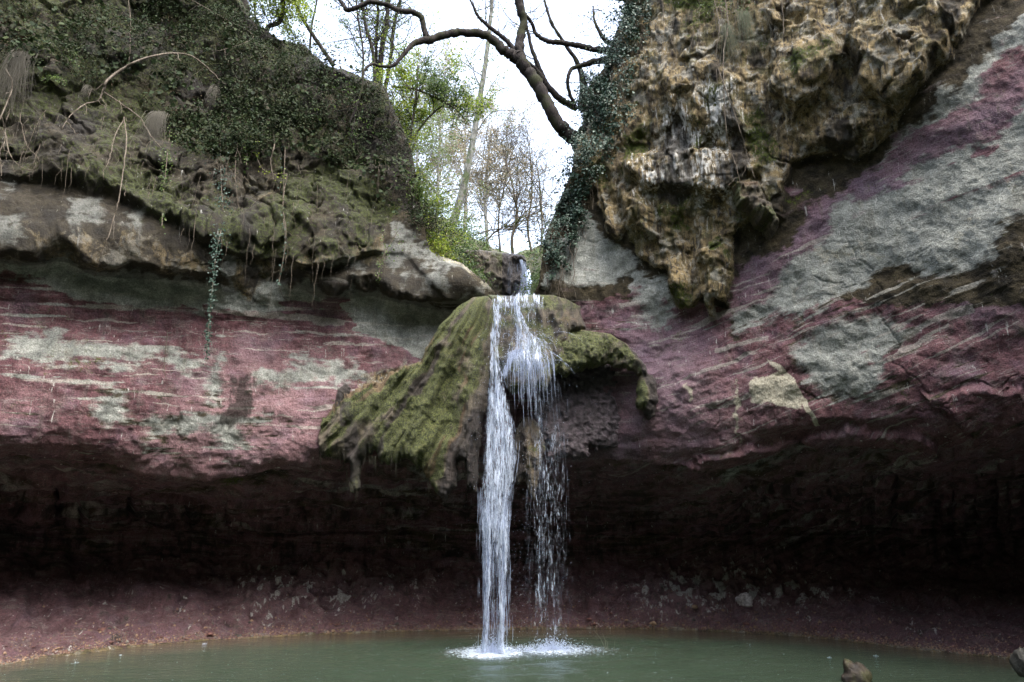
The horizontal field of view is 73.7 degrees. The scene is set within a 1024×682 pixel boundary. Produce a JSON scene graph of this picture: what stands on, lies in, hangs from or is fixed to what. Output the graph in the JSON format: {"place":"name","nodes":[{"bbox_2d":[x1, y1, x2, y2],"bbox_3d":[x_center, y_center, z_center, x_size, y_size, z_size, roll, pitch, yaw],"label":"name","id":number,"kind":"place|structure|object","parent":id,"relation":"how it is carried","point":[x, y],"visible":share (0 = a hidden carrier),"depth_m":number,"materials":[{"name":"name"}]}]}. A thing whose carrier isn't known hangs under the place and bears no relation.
{"place":"outdoors","nodes":[
{"label":"outdoors","id":0,"kind":"place"},
{"bbox_2d":[249,0,623,294],"label":"sky","id":1,"kind":"structure","parent":0,"point":[552,64],"materials":[{"name":"white"}]},
{"bbox_2d":[431,217,508,265],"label":"slope","id":2,"kind":"structure","parent":0,"point":[497,249],"depth_m":21.38,"materials":[{"name":"green plant"}]},
{"bbox_2d":[366,11,499,224],"bbox_3d":[-2.237,-4.963,15.781,2.647,5.382,3.540,14,-20,-42],"label":"leafy shrub","id":3,"kind":"object","parent":2,"relation":"on","point":[402,74],"visible":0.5,"depth_m":15.75,"materials":[{"name":"green plant"}]},
{"bbox_2d":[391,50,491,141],"bbox_3d":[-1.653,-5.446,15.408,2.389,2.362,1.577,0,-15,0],"label":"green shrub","id":4,"kind":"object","parent":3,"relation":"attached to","point":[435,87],"visible":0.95,"depth_m":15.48,"materials":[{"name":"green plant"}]},
{"bbox_2d":[416,157,475,242],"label":"green shrub","id":5,"kind":"object","parent":2,"relation":"on","point":[442,205],"visible":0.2,"depth_m":14.97,"materials":[{"name":"green plant"}]},
{"bbox_2d":[425,187,509,284],"bbox_3d":[-2.755,-2.529,20.533,5.336,7.501,13.271,0,-15,0],"label":"slope foliage","id":6,"kind":"object","parent":2,"relation":"on","point":[467,247],"visible":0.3,"depth_m":16.56,"materials":[{"name":"green plant"}]},
{"bbox_2d":[431,213,505,286],"bbox_3d":[-2.725,-2.509,20.538,5.056,7.141,12.920,0,-15,0],"label":"ground cover","id":7,"kind":"object","parent":2,"relation":"on","point":[467,242],"visible":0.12,"depth_m":19.25,"materials":[{"name":"green plant"}]},
{"bbox_2d":[447,0,536,226],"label":"ivy clad tree","id":8,"kind":"object","parent":2,"relation":"on","point":[469,160],"visible":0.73,"depth_m":23.83,"materials":[{"name":"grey plant"}]},
{"bbox_2d":[449,115,563,253],"bbox_3d":[-0.073,-4.790,21.231,3.982,4.857,4.062,0,-15,0],"label":"bare tree","id":9,"kind":"object","parent":2,"relation":"on","point":[514,196],"visible":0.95,"depth_m":20.82,"materials":[{"name":"brown plant"}]},
{"bbox_2d":[0,0,1023,627],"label":"cliff","id":10,"kind":"structure","parent":0,"point":[834,364],"depth_m":10.55,"materials":[{"name":"brown stone"}]},
{"bbox_2d":[0,117,7,175],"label":"hanging vine","id":11,"kind":"object","parent":10,"relation":"hanging from","point":[3,143],"visible":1,"depth_m":9.53,"materials":[{"name":"brown plant"}]},
{"bbox_2d":[0,70,12,119],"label":"hanging vine","id":12,"kind":"object","parent":10,"relation":"hanging from","point":[8,97],"visible":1,"depth_m":9.82,"materials":[{"name":"brown plant"}]},
{"bbox_2d":[0,49,38,120],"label":"hanging grass","id":13,"kind":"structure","parent":10,"relation":"attached to","point":[18,62],"depth_m":10.10,"materials":[{"name":"grey plant"}]},
{"bbox_2d":[4,113,39,172],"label":"hanging vine","id":14,"kind":"object","parent":10,"relation":"hanging from","point":[26,145],"visible":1,"depth_m":9.49,"materials":[{"name":"brown plant"}]},
{"bbox_2d":[40,74,66,85],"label":"plant","id":15,"kind":"object","parent":10,"relation":"on","point":[57,78],"visible":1,"depth_m":10.27,"materials":[{"name":"green plant"}]},
{"bbox_2d":[32,55,78,66],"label":"plant","id":16,"kind":"object","parent":10,"relation":"on","point":[69,60],"visible":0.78,"depth_m":10.52,"materials":[{"name":"green plant"}]},
{"bbox_2d":[63,51,83,62],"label":"plant","id":17,"kind":"object","parent":10,"relation":"on","point":[74,54],"visible":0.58,"depth_m":10.82,"materials":[{"name":"green plant"}]},
{"bbox_2d":[61,88,108,134],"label":"hanging vine","id":18,"kind":"object","parent":10,"relation":"hanging from","point":[86,108],"visible":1,"depth_m":10.36,"materials":[{"name":"brown plant"}]},
{"bbox_2d":[80,81,94,96],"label":"hanging grass","id":19,"kind":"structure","parent":10,"relation":"attached to","point":[89,87],"depth_m":10.60,"materials":[{"name":"grey plant"}]},
{"bbox_2d":[94,117,126,276],"bbox_3d":[-5.730,-2.231,9.885,0.193,2.864,1.116,12,-19,-37],"label":"hanging vine","id":20,"kind":"object","parent":10,"relation":"hanging from","point":[119,192],"visible":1,"depth_m":9.61,"materials":[{"name":"brown plant"}]},
{"bbox_2d":[102,121,122,177],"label":"hanging vine","id":21,"kind":"object","parent":10,"relation":"attached to","point":[112,146],"visible":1,"depth_m":10.13,"materials":[{"name":"plant"}]},
{"bbox_2d":[103,92,161,147],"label":"hanging vine","id":22,"kind":"object","parent":10,"relation":"attached to","point":[133,112],"visible":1,"depth_m":10.68,"materials":[{"name":"brown plant"}]},
{"bbox_2d":[136,110,169,140],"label":"hanging grass","id":23,"kind":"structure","parent":10,"relation":"attached to","point":[154,118],"depth_m":10.88,"materials":[{"name":"brown plant"}]},
{"bbox_2d":[89,52,219,94],"bbox_3d":[-5.771,-4.288,11.180,1.821,1.377,0.192,11,-19,-36],"label":"hanging vine","id":24,"kind":"object","parent":10,"relation":"hanging from","point":[120,70],"visible":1,"depth_m":11.01,"materials":[{"name":"brown plant"}]},
{"bbox_2d":[164,331,167,376],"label":"hanging vine","id":25,"kind":"object","parent":10,"relation":"hanging from","point":[165,354],"visible":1,"depth_m":10.01,"materials":[{"name":"grey plant"}]},
{"bbox_2d":[158,125,181,233],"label":"hanging ivy","id":26,"kind":"object","parent":10,"relation":"attached to","point":[165,165],"visible":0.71,"depth_m":10.42,"materials":[{"name":"green plant"}]},
{"bbox_2d":[0,92,408,356],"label":"hanging roots","id":27,"kind":"object","parent":10,"relation":"hanging from","point":[196,190],"visible":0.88,"depth_m":10.27,"materials":[{"name":"brown plant"}]},
{"bbox_2d":[0,0,429,231],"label":"undergrowth","id":28,"kind":"object","parent":10,"relation":"on","point":[234,124],"visible":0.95,"depth_m":11.72,"materials":[{"name":"green plant"}]},
{"bbox_2d":[207,85,223,104],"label":"hanging grass","id":29,"kind":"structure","parent":10,"relation":"attached to","point":[214,88],"depth_m":11.77,"materials":[{"name":"grey plant"}]},
{"bbox_2d":[202,127,236,364],"bbox_3d":[-4.562,-1.626,10.437,0.467,4.329,1.418,12,-19,-38],"label":"hanging ivy","id":30,"kind":"object","parent":10,"relation":"attached to","point":[211,295],"visible":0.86,"depth_m":9.79,"materials":[{"name":"teal plant"}]},
{"bbox_2d":[188,0,252,60],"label":"hanging vine","id":31,"kind":"object","parent":10,"relation":"hanging from","point":[227,24],"visible":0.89,"depth_m":12.27,"materials":[{"name":"brown plant"}]},
{"bbox_2d":[235,143,243,206],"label":"hanging vine","id":32,"kind":"object","parent":10,"relation":"hanging from","point":[235,168],"visible":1,"depth_m":10.97,"materials":[{"name":"brown plant"}]},
{"bbox_2d":[228,106,259,172],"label":"hanging ivy","id":33,"kind":"object","parent":10,"relation":"attached to","point":[248,157],"visible":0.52,"depth_m":11.16,"materials":[{"name":"green plant"}]},
{"bbox_2d":[241,0,266,12],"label":"rim tree","id":34,"kind":"object","parent":10,"relation":"on","point":[244,1],"visible":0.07,"depth_m":13.55,"materials":[{"name":"green plant"}]},
{"bbox_2d":[249,130,286,182],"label":"hanging ivy","id":35,"kind":"object","parent":10,"relation":"attached to","point":[256,155],"visible":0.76,"depth_m":11.15,"materials":[{"name":"green plant"}]},
{"bbox_2d":[270,133,274,178],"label":"hanging vine","id":36,"kind":"object","parent":10,"relation":"hanging from","point":[271,157],"visible":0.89,"depth_m":11.16,"materials":[{"name":"plant"}]},
{"bbox_2d":[248,0,307,24],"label":"rim tree","id":37,"kind":"object","parent":10,"relation":"on","point":[278,7],"visible":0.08,"depth_m":15.35,"materials":[{"name":"green plant"}]},
{"bbox_2d":[137,24,424,217],"bbox_3d":[-3.867,-3.921,11.934,4.816,4.286,1.063,2,-15,-9],"label":"ivy","id":38,"kind":"object","parent":10,"relation":"on","point":[333,143],"visible":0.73,"depth_m":12.04,"materials":[{"name":"green plant"}]},
{"bbox_2d":[267,177,300,299],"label":"hanging vine","id":39,"kind":"object","parent":10,"relation":"hanging from","point":[286,234],"visible":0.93,"depth_m":10.59,"materials":[{"name":"brown plant"}]},
{"bbox_2d":[277,146,291,284],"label":"hanging ivy","id":40,"kind":"object","parent":10,"relation":"hanging from","point":[285,242],"visible":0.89,"depth_m":10.46,"materials":[{"name":"teal plant"}]},
{"bbox_2d":[250,0,326,52],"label":"rim tree","id":41,"kind":"object","parent":10,"relation":"on","point":[281,16],"visible":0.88,"depth_m":14.06,"materials":[{"name":"green plant"}]},
{"bbox_2d":[268,0,344,66],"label":"rim tree","id":42,"kind":"object","parent":10,"relation":"on","point":[312,33],"visible":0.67,"depth_m":14.39,"materials":[{"name":"green plant"}]},
{"bbox_2d":[300,0,336,46],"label":"rim tree","id":43,"kind":"object","parent":10,"relation":"on","point":[312,17],"visible":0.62,"depth_m":14.66,"materials":[{"name":"green plant"}]},
{"bbox_2d":[341,163,362,169],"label":"plant","id":44,"kind":"object","parent":10,"relation":"on","point":[352,165],"visible":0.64,"depth_m":11.78,"materials":[{"name":"green plant"}]},
{"bbox_2d":[316,0,412,80],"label":"slender tree","id":45,"kind":"object","parent":10,"relation":"on","point":[371,44],"visible":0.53,"depth_m":16.80,"materials":[{"name":"green plant"}]},
{"bbox_2d":[323,0,415,76],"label":"slender tree","id":46,"kind":"object","parent":10,"relation":"on","point":[361,41],"visible":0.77,"depth_m":16.61,"materials":[{"name":"green plant"}]},
{"bbox_2d":[330,0,426,80],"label":"slender tree","id":47,"kind":"object","parent":10,"relation":"on","point":[376,57],"visible":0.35,"depth_m":17.12,"materials":[{"name":"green plant"}]},
{"bbox_2d":[357,0,417,80],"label":"slender tree","id":48,"kind":"object","parent":10,"relation":"on","point":[380,56],"visible":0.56,"depth_m":16.98,"materials":[{"name":"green plant"}]},
{"bbox_2d":[359,0,431,88],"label":"slender tree","id":49,"kind":"object","parent":10,"relation":"on","point":[392,50],"visible":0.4,"depth_m":17.30,"materials":[{"name":"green plant"}]},
{"bbox_2d":[375,228,433,280],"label":"hanging ivy","id":50,"kind":"object","parent":10,"relation":"attached to","point":[389,245],"visible":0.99,"depth_m":11.04,"materials":[{"name":"green plant"}]},
{"bbox_2d":[318,296,496,501],"bbox_3d":[-1.570,0.886,10.560,2.769,3.262,0.624,-1,-15,4],"label":"tufa apron","id":51,"kind":"object","parent":10,"relation":"attached to","point":[426,414],"visible":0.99,"depth_m":10.34,"materials":[{"name":"green plant"}]},
{"bbox_2d":[335,383,350,406],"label":"tufa tuft","id":52,"kind":"object","parent":51,"relation":"attached to","point":[345,388],"visible":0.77,"depth_m":10.44,"materials":[{"name":"grey stone"}]},
{"bbox_2d":[343,44,498,224],"bbox_3d":[-3.722,-8.220,27.982,6.427,9.028,5.579,0,-15,0],"label":"autumn tree","id":53,"kind":"object","parent":10,"relation":"on","point":[427,145],"visible":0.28,"depth_m":27.76,"materials":[{"name":"green plant"}]},
{"bbox_2d":[393,157,461,232],"bbox_3d":[-1.714,-2.577,11.983,1.240,1.244,1.144,-13,-19,39],"label":"rim bush","id":54,"kind":"object","parent":10,"relation":"on","point":[421,189],"visible":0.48,"depth_m":11.84,"materials":[{"name":"green plant"}]},
{"bbox_2d":[391,194,468,257],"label":"rim bush","id":55,"kind":"object","parent":10,"relation":"on","point":[434,219],"visible":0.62,"depth_m":11.57,"materials":[{"name":"green plant"}]},
{"bbox_2d":[423,212,471,270],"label":"rim bush","id":56,"kind":"object","parent":10,"relation":"on","point":[438,248],"visible":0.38,"depth_m":11.51,"materials":[{"name":"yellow plant"}]},
{"bbox_2d":[390,40,506,217],"bbox_3d":[-3.567,-9.010,30.275,5.782,10.403,5.444,6,-16,-21],"label":"autumn tree","id":57,"kind":"object","parent":10,"relation":"on","point":[464,154],"visible":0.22,"depth_m":30.17,"materials":[{"name":"green plant"}]},
{"bbox_2d":[309,0,618,151],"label":"leaning tree","id":58,"kind":"object","parent":10,"relation":"on","point":[536,79],"visible":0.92,"depth_m":12.59,"materials":[{"name":"brown plant"}]},
{"bbox_2d":[424,69,528,222],"bbox_3d":[-2.392,-9.997,36.222,6.153,10.370,4.526,-8,-17,27],"label":"autumn tree","id":59,"kind":"object","parent":10,"relation":"on","point":[463,133],"visible":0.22,"depth_m":36.43,"materials":[{"name":"green plant"}]},
{"bbox_2d":[461,249,525,295],"bbox_3d":[-0.477,-1.411,17.042,1.680,1.393,1.828,0,-15,0],"label":"ledge","id":60,"kind":"object","parent":10,"relation":"on","point":[497,265],"visible":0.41,"depth_m":16.28,"materials":[{"name":"grey stone"}]},
{"bbox_2d":[508,259,531,294],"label":"cascade","id":61,"kind":"object","parent":60,"relation":"on","point":[522,264],"visible":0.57,"depth_m":15.85,"materials":[{"name":"white liquid"}]},
{"bbox_2d":[445,66,544,244],"bbox_3d":[-0.880,-8.286,32.444,5.356,8.457,6.953,0,-15,0],"label":"autumn tree","id":62,"kind":"object","parent":10,"relation":"on","point":[475,176],"visible":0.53,"depth_m":31.96,"materials":[{"name":"brown plant"}]},
{"bbox_2d":[514,416,545,500],"bbox_3d":[0.277,1.844,10.739,0.502,1.298,0.611,0,-15,0],"label":"tufa boss","id":63,"kind":"object","parent":10,"relation":"attached to","point":[529,451],"visible":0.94,"depth_m":10.55,"materials":[{"name":"stone"}]},
{"bbox_2d":[488,295,585,394],"bbox_3d":[0.353,0.071,10.926,1.643,1.611,0.822,0,-15,0],"label":"lip rock","id":64,"kind":"object","parent":10,"relation":"on","point":[553,313],"visible":0.67,"depth_m":10.67,"materials":[{"name":"grey stone"}]},
{"bbox_2d":[553,330,658,419],"bbox_3d":[1.412,0.523,10.648,1.671,1.437,0.577,-1,-15,5],"label":"drooping tufa","id":65,"kind":"object","parent":64,"relation":"hanging from","point":[590,349],"visible":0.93,"depth_m":10.56,"materials":[{"name":"green plant"}]},
{"bbox_2d":[533,364,620,464],"bbox_3d":[1.117,1.149,11.052,1.557,1.711,0.555,0,-15,0],"label":"wet rock face","id":66,"kind":"object","parent":10,"relation":"attached to","point":[594,419],"visible":0.85,"depth_m":10.81},
{"bbox_2d":[521,0,651,303],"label":"ivy","id":67,"kind":"object","parent":10,"relation":"attached to","point":[600,82],"visible":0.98,"depth_m":11.75,"materials":[{"name":"green plant"}]},
{"bbox_2d":[662,1,664,64],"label":"hanging vine","id":68,"kind":"object","parent":10,"relation":"hanging from","point":[664,34],"visible":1,"depth_m":11.74,"materials":[{"name":"brown plant"}]},
{"bbox_2d":[666,0,773,87],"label":"hanging roots","id":69,"kind":"object","parent":10,"relation":"attached to","point":[721,1],"visible":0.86,"depth_m":11.30,"materials":[{"name":"green plant"}]},
{"bbox_2d":[714,0,730,71],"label":"hanging vine","id":70,"kind":"object","parent":10,"relation":"hanging from","point":[718,33],"visible":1,"depth_m":11.01,"materials":[{"name":"brown plant"}]},
{"bbox_2d":[714,0,743,195],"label":"hanging vine","id":71,"kind":"object","parent":10,"relation":"hanging from","point":[724,98],"visible":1,"depth_m":10.38,"materials":[{"name":"brown plant"}]},
{"bbox_2d":[714,22,747,71],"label":"hanging grass","id":72,"kind":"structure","parent":10,"relation":"attached to","point":[731,31],"depth_m":10.91,"materials":[{"name":"plant"}]},
{"bbox_2d":[718,69,756,182],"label":"hanging vine","id":73,"kind":"object","parent":10,"relation":"hanging from","point":[737,123],"visible":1,"depth_m":10.20,"materials":[{"name":"brown plant"}]},
{"bbox_2d":[733,9,763,61],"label":"hanging grass","id":74,"kind":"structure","parent":10,"relation":"attached to","point":[744,15],"depth_m":10.91,"materials":[{"name":"plant"}]},
{"bbox_2d":[733,181,778,239],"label":"crust spur","id":75,"kind":"structure","parent":10,"relation":"attached to","point":[754,204],"depth_m":10.12,"materials":[{"name":"stone"}]},
{"bbox_2d":[781,0,783,46],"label":"hanging vine","id":76,"kind":"object","parent":10,"relation":"hanging from","point":[783,23],"visible":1,"depth_m":10.46,"materials":[{"name":"brown plant"}]},
{"bbox_2d":[0,629,1023,681],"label":"pool water","id":77,"kind":"structure","parent":0,"point":[653,655],"depth_m":8.77,"materials":[{"name":"green liquid"}]},
{"bbox_2d":[438,294,627,658],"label":"waterfall","id":78,"kind":"structure","parent":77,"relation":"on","point":[486,528],"depth_m":9.65,"materials":[{"name":"white liquid"}]},
{"bbox_2d":[841,658,872,681],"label":"boulder","id":79,"kind":"object","parent":77,"relation":"in","point":[856,672],"visible":1,"depth_m":7.58,"materials":[{"name":"brown stone"}]},
{"bbox_2d":[1009,647,1023,676],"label":"boulder","id":80,"kind":"object","parent":77,"relation":"in","point":[1016,660],"visible":1,"depth_m":7.36,"materials":[{"name":"grey stone"}]},
{"bbox_2d":[0,583,1023,665],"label":"shore","id":81,"kind":"structure","parent":0,"point":[19,629],"depth_m":10.65,"materials":[{"name":"gravel"}]},
{"bbox_2d":[206,632,213,636],"bbox_3d":[-4.620,4.486,10.434,0.130,0.069,0.136,11,-18,-34],"label":"pebble","id":82,"kind":"object","parent":81,"relation":"on","point":[209,634],"visible":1,"depth_m":10.41,"materials":[{"name":"red stone"}]},
{"bbox_2d":[735,592,753,606],"bbox_3d":[3.985,4.440,11.674,0.318,0.278,0.281,0,-15,0],"label":"white stone","id":83,"kind":"object","parent":81,"relation":"on","point":[745,599],"visible":0.98,"depth_m":11.60,"materials":[{"name":"grey stone"}]},
{"bbox_2d":[518,245,542,293],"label":"slope","id":84,"kind":"structure","parent":0,"point":[530,259],"depth_m":21.62,"materials":[{"name":"green plant"}]},
{"bbox_2d":[441,156,553,257],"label":"bare tree","id":85,"kind":"object","parent":84,"relation":"on","point":[511,226],"visible":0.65,"depth_m":21.58,"materials":[{"name":"brown plant"}]},
{"bbox_2d":[456,103,561,254],"bbox_3d":[-0.018,-5.975,24.106,3.776,6.201,3.831,0,-15,0],"label":"bare tree","id":86,"kind":"object","parent":84,"relation":"on","point":[498,183],"visible":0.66,"depth_m":24.33,"materials":[{"name":"brown plant"}]},
{"bbox_2d":[471,126,572,254],"bbox_3d":[0.747,-5.102,23.151,4.592,5.137,3.247,-13,-20,40],"label":"bare tree","id":87,"kind":"object","parent":84,"relation":"on","point":[540,189],"visible":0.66,"depth_m":23.17,"materials":[{"name":"brown plant"}]},
{"bbox_2d":[487,77,567,251],"bbox_3d":[0.886,-6.131,25.375,3.756,6.692,3.604,-4,-16,15],"label":"bare tree","id":88,"kind":"object","parent":84,"relation":"on","point":[531,185],"visible":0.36,"depth_m":25.57,"materials":[{"name":"brown plant"}]},
{"bbox_2d":[507,217,550,295],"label":"bank foliage","id":89,"kind":"object","parent":84,"relation":"on","point":[534,280],"visible":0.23,"depth_m":14.70,"materials":[{"name":"green plant"}]}
]}

